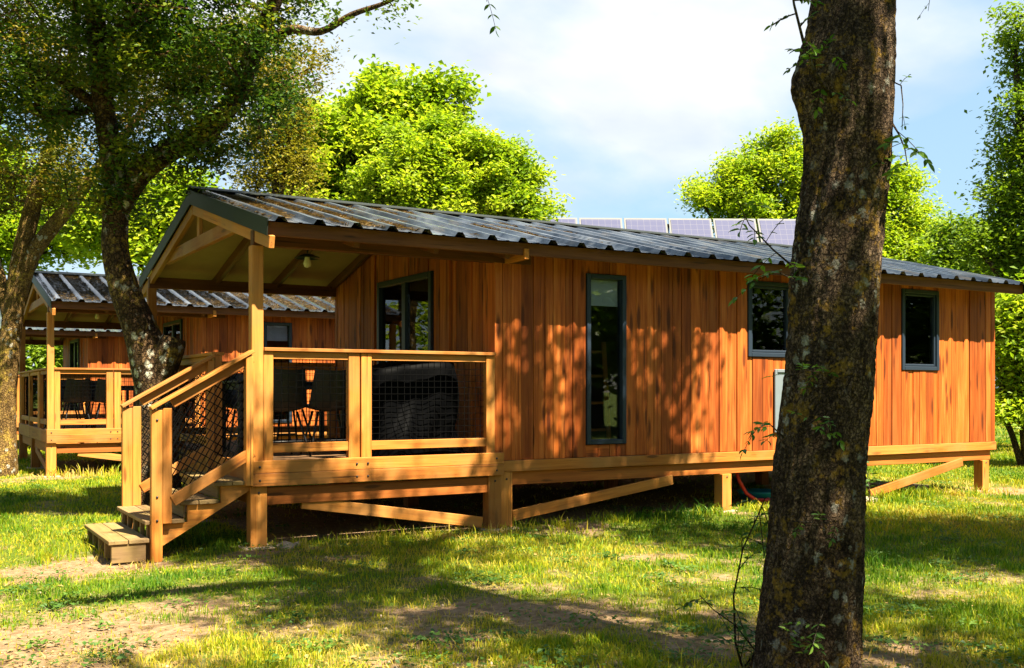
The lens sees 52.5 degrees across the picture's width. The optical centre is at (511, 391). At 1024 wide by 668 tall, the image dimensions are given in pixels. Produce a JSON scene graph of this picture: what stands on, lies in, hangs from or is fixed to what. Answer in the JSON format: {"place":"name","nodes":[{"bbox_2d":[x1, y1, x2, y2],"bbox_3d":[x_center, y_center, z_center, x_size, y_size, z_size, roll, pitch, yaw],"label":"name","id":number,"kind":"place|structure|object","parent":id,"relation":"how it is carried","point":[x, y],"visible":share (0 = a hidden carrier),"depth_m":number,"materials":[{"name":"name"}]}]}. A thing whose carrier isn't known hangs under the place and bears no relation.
{"place":"outdoors","nodes":[
{"label":"outdoors","id":0,"kind":"place"},
{"bbox_2d":[0,394,1023,667],"bbox_3d":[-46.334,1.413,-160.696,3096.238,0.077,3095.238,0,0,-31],"label":"ground","id":1,"kind":"structure","parent":0,"point":[522,492],"depth_m":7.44,"materials":[{"name":"green plant"}]},
{"bbox_2d":[26,345,62,402],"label":"boundary tree","id":2,"kind":"object","parent":1,"relation":"on","point":[37,354],"visible":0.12,"depth_m":52.35,"materials":[{"name":"green plant"}]},
{"bbox_2d":[0,116,103,422],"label":"backdrop tree","id":3,"kind":"object","parent":1,"relation":"on","point":[7,238],"visible":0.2,"depth_m":39.62,"materials":[{"name":"green plant"}]},
{"bbox_2d":[0,312,133,443],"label":"wooden cabin","id":4,"kind":"object","parent":1,"relation":"on","point":[93,348],"visible":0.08,"depth_m":25.63,"materials":[{"name":"brown wood"}]},
{"bbox_2d":[70,338,79,410],"bbox_3d":[-11.471,-0.366,27.282,0.125,2.002,1.534,0,0,-31],"label":"door","id":5,"kind":"structure","parent":4,"relation":"in","point":[74,344],"depth_m":27.24,"materials":[{"name":"black glass"}]},
{"bbox_2d":[9,156,231,275],"bbox_3d":[-12.497,-3.409,35.766,8.362,9.857,5.199,0,0,7],"label":"sunny tree","id":6,"kind":"object","parent":1,"relation":"on","point":[143,245],"visible":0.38,"depth_m":35.07,"materials":[{"name":"green plant"}]},
{"bbox_2d":[0,0,349,476],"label":"fork trunk tree","id":7,"kind":"object","parent":1,"relation":"on","point":[30,245],"visible":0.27,"depth_m":16.86,"materials":[{"name":"green plant"}]},
{"bbox_2d":[19,270,334,477],"bbox_3d":[-4.522,-0.385,21.481,11.536,3.670,5.500,0,0,-31],"label":"wooden cabin","id":8,"kind":"object","parent":1,"relation":"on","point":[199,329],"visible":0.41,"depth_m":18.56,"materials":[{"name":"brown wood"}]},
{"bbox_2d":[60,380,82,425],"bbox_3d":[-8.273,0.205,19.324,0.481,0.873,0.505,0,0,-31],"label":"chair","id":9,"kind":"object","parent":8,"relation":"on","point":[64,383],"visible":0.19,"depth_m":19.46,"materials":[{"name":"black plastic"}]},
{"bbox_2d":[60,378,92,428],"bbox_3d":[-7.581,0.205,18.056,0.481,0.873,0.505,0,0,-33],"label":"chair","id":10,"kind":"object","parent":8,"relation":"on","point":[78,394],"visible":0.85,"depth_m":17.88,"materials":[{"name":"black fabric"}]},
{"bbox_2d":[45,386,134,426],"bbox_3d":[-7.648,0.263,18.855,1.500,0.750,0.800,0,0,-31],"label":"table","id":11,"kind":"object","parent":8,"relation":"on","point":[123,388],"visible":0.28,"depth_m":18.83,"materials":[{"name":"black plastic"}]},
{"bbox_2d":[83,380,113,425],"bbox_3d":[-7.802,0.205,19.602,0.482,0.873,0.505,0,0,-36],"label":"chair","id":12,"kind":"object","parent":8,"relation":"on","point":[92,392],"visible":0.34,"depth_m":19.70,"materials":[{"name":"black plastic"}]},
{"bbox_2d":[93,379,121,427],"bbox_3d":[-7.111,0.205,18.276,0.482,0.873,0.505,0,0,-25],"label":"chair","id":13,"kind":"object","parent":8,"relation":"on","point":[102,393],"visible":0.41,"depth_m":18.06,"materials":[{"name":"black plastic"}]},
{"bbox_2d":[163,319,182,339],"bbox_3d":[-6.578,-0.366,20.185,0.125,2.002,1.534,0,0,-31],"label":"door","id":14,"kind":"structure","parent":8,"relation":"in","point":[173,328],"depth_m":20.11,"materials":[{"name":"glass"}]},
{"bbox_2d":[35,273,334,310],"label":"roof litter","id":15,"kind":"object","parent":8,"relation":"on","point":[94,282],"visible":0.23,"depth_m":18.61,"materials":[{"name":"brown plant"}]},
{"bbox_2d":[264,322,291,422],"bbox_3d":[-4.299,-0.350,19.036,0.522,1.832,0.107,0,0,-31],"label":"window","id":16,"kind":"structure","parent":8,"relation":"in","point":[278,332],"depth_m":19.07,"materials":[{"name":"glass"}]},
{"bbox_2d":[0,0,421,517],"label":"lichen tree","id":17,"kind":"object","parent":1,"relation":"on","point":[155,356],"visible":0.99,"depth_m":10.45,"materials":[{"name":"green plant"}]},
{"bbox_2d":[217,44,339,197],"bbox_3d":[-5.508,-3.263,24.028,2.865,9.540,2.678,0,0,-31],"label":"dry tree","id":18,"kind":"object","parent":1,"relation":"on","point":[284,167],"visible":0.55,"depth_m":23.82,"materials":[{"name":"green plant"}]},
{"bbox_2d":[276,541,295,548],"bbox_3d":[-2.016,1.380,9.275,0.190,0.087,0.198,0,0,-31],"label":"stone","id":19,"kind":"object","parent":1,"relation":"on","point":[287,543],"visible":0.52,"depth_m":9.24,"materials":[{"name":"stone"}]},
{"bbox_2d":[257,54,491,200],"bbox_3d":[-3.785,-4.066,30.091,6.973,11.181,5.737,0,0,7],"label":"maple tree","id":20,"kind":"object","parent":1,"relation":"on","point":[380,98],"visible":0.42,"depth_m":28.91,"materials":[{"name":"green plant"}]},
{"bbox_2d":[322,106,574,221],"bbox_3d":[-1.535,-2.542,23.915,6.119,8.109,3.831,0,0,-1],"label":"round tree","id":21,"kind":"object","parent":1,"relation":"on","point":[446,162],"visible":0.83,"depth_m":23.26,"materials":[{"name":"green plant"}]},
{"bbox_2d":[1,499,1013,667],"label":"pebbles","id":22,"kind":"object","parent":1,"relation":"on","point":[385,628],"visible":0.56,"depth_m":6.39,"materials":[{"name":"stone"}]},
{"bbox_2d":[0,498,1018,667],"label":"fallen leaves","id":23,"kind":"object","parent":1,"relation":"on","point":[175,662],"visible":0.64,"depth_m":6.62,"materials":[{"name":"plant"}]},
{"bbox_2d":[0,475,1023,667],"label":"weeds","id":24,"kind":"object","parent":1,"relation":"on","point":[419,637],"visible":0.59,"depth_m":6.24,"materials":[{"name":"green plant"}]},
{"bbox_2d":[0,480,1023,667],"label":"dry straw","id":25,"kind":"object","parent":1,"relation":"on","point":[425,608],"visible":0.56,"depth_m":6.46,"materials":[{"name":"beige plant"}]},
{"bbox_2d":[84,185,1023,563],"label":"wooden cabin","id":26,"kind":"object","parent":1,"relation":"on","point":[514,327],"visible":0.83,"depth_m":11.27,"materials":[{"name":"brown wood"}]},
{"bbox_2d":[224,373,243,450],"bbox_3d":[-2.998,0.205,11.580,0.481,0.873,0.505,0,0,-31],"label":"chair","id":27,"kind":"object","parent":26,"relation":"on","point":[230,398],"visible":0.21,"depth_m":11.69,"materials":[{"name":"black plastic"}]},
{"bbox_2d":[222,381,345,453],"bbox_3d":[-2.443,0.263,11.093,1.200,0.750,0.750,0,0,-31],"label":"table","id":28,"kind":"object","parent":26,"relation":"on","point":[321,423],"visible":0.24,"depth_m":11.06,"materials":[{"name":"black plastic"}]},
{"bbox_2d":[273,368,310,455],"bbox_3d":[-2.295,0.205,10.296,0.482,0.873,0.505,0,0,-36],"label":"chair","id":29,"kind":"object","parent":26,"relation":"on","point":[292,390],"visible":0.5,"depth_m":10.14,"materials":[{"name":"black fabric"}]},
{"bbox_2d":[273,404,311,442],"bbox_3d":[-2.570,0.205,11.834,0.482,0.873,0.505,0,0,-36],"label":"chair","id":30,"kind":"object","parent":26,"relation":"on","point":[292,434],"visible":0.06,"depth_m":11.78,"materials":[{"name":"black plastic"}]},
{"bbox_2d":[294,250,319,267],"bbox_3d":[-2.168,-1.570,11.001,0.270,0.520,0.270,0,0,-31],"label":"pendant lamp","id":31,"kind":"object","parent":26,"relation":"hanging from","point":[307,258],"visible":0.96,"depth_m":10.97,"materials":[{"name":"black glass"}]},
{"bbox_2d":[300,368,345,455],"bbox_3d":[-1.872,0.205,10.593,0.482,0.873,0.505,0,0,-24],"label":"chair","id":32,"kind":"object","parent":26,"relation":"on","point":[320,398],"visible":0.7,"depth_m":10.39,"materials":[{"name":"black plastic"}]},
{"bbox_2d":[197,191,608,242],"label":"roof litter","id":33,"kind":"object","parent":26,"relation":"on","point":[274,209],"visible":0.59,"depth_m":10.46,"materials":[{"name":"brown plant"}]},
{"bbox_2d":[377,271,433,363],"bbox_3d":[-1.278,-0.366,12.398,0.125,2.002,1.534,0,0,-31],"label":"door","id":34,"kind":"structure","parent":26,"relation":"in","point":[405,305],"depth_m":12.35,"materials":[{"name":"black glass"}]},
{"bbox_2d":[372,361,463,456],"bbox_3d":[-1.040,0.150,10.617,1.128,0.976,0.822,0,0,-31],"label":"covered furniture","id":35,"kind":"object","parent":26,"relation":"on","point":[411,419],"visible":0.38,"depth_m":10.32,"materials":[{"name":"black fabric"}]},
{"bbox_2d":[591,342,610,438],"bbox_3d":[0.902,0.065,11.565,0.390,1.252,0.195,0,0,-31],"label":"wooden ladder","id":36,"kind":"object","parent":26,"relation":"on","point":[606,391],"visible":0.46,"depth_m":11.62,"materials":[{"name":"brown wood"}]},
{"bbox_2d":[586,273,626,444],"bbox_3d":[1.001,-0.350,11.250,0.522,1.832,0.107,0,0,-31],"label":"window","id":37,"kind":"structure","parent":26,"relation":"in","point":[599,292],"depth_m":11.31,"materials":[{"name":"black glass"}]},
{"bbox_2d":[735,473,769,501],"bbox_3d":[3.076,1.152,12.991,0.870,0.460,0.153,0,0,-44],"label":"hose","id":38,"kind":"object","parent":26,"relation":"hanging from","point":[745,490],"visible":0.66,"depth_m":12.79,"materials":[{"name":"red rubber"}]},
{"bbox_2d":[747,280,788,357],"bbox_3d":[3.077,-0.865,12.474,0.722,0.902,0.102,0,0,-31],"label":"window","id":39,"kind":"structure","parent":26,"relation":"in","point":[767,302],"depth_m":12.47,"materials":[{"name":"black glass"}]},
{"bbox_2d":[901,288,938,370],"bbox_3d":[5.419,-0.820,13.858,0.742,1.072,0.102,0,0,-31],"label":"window","id":40,"kind":"structure","parent":26,"relation":"in","point":[919,308],"depth_m":13.88,"materials":[{"name":"black glass"}]},
{"bbox_2d":[550,218,795,244],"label":"solar panels","id":41,"kind":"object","parent":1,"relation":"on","point":[723,228],"depth_m":27.21,"materials":[{"name":"blue glass"}]},
{"bbox_2d":[484,0,934,667],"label":"foreground tree","id":42,"kind":"object","parent":1,"relation":"on","point":[810,612],"visible":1,"depth_m":4.82,"materials":[{"name":"brown plant"}]},
{"bbox_2d":[675,498,767,666],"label":"sapling","id":43,"kind":"object","parent":1,"relation":"on","point":[740,627],"visible":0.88,"depth_m":5.16,"materials":[{"name":"green plant"}]},
{"bbox_2d":[667,110,802,241],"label":"pale tree","id":44,"kind":"object","parent":1,"relation":"on","point":[741,178],"visible":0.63,"depth_m":43.14,"materials":[{"name":"green plant"}]},
{"bbox_2d":[736,488,770,499],"bbox_3d":[3.179,1.329,13.372,0.565,0.122,0.565,0,0,7],"label":"basin","id":45,"kind":"object","parent":1,"relation":"on","point":[759,493],"visible":0.52,"depth_m":13.24,"materials":[{"name":"teal plastic"}]},
{"bbox_2d":[866,461,880,501],"bbox_3d":[4.451,1.152,13.059,0.459,0.556,0.522,0,0,34],"label":"weed","id":46,"kind":"object","parent":1,"relation":"on","point":[868,480],"visible":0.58,"depth_m":13.03,"materials":[{"name":"green plant"}]},
{"bbox_2d":[882,147,955,264],"bbox_3d":[12.785,-3.448,36.060,5.346,9.919,5.184,0,0,35],"label":"slender tree","id":47,"kind":"object","parent":1,"relation":"on","point":[907,208],"visible":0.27,"depth_m":35.13,"materials":[{"name":"green plant"}]},
{"bbox_2d":[906,204,1014,302],"bbox_3d":[14.002,-2.057,31.128,4.895,7.127,3.522,0,0,-11],"label":"tree","id":48,"kind":"object","parent":1,"relation":"on","point":[939,256],"visible":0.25,"depth_m":30.83,"materials":[{"name":"green plant"}]},
{"bbox_2d":[938,0,1023,297],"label":"dark tree","id":49,"kind":"object","parent":1,"relation":"on","point":[1004,232],"visible":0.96,"depth_m":23.88,"materials":[{"name":"green plant"}]},
{"bbox_2d":[995,266,1023,465],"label":"multi stem shrub","id":50,"kind":"object","parent":1,"relation":"on","point":[1009,357],"visible":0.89,"depth_m":19.22,"materials":[{"name":"green plant"}]},
{"bbox_2d":[0,0,1023,392],"label":"sky","id":51,"kind":"structure","parent":0,"point":[630,98],"materials":[{"name":"blue"}]}
]}

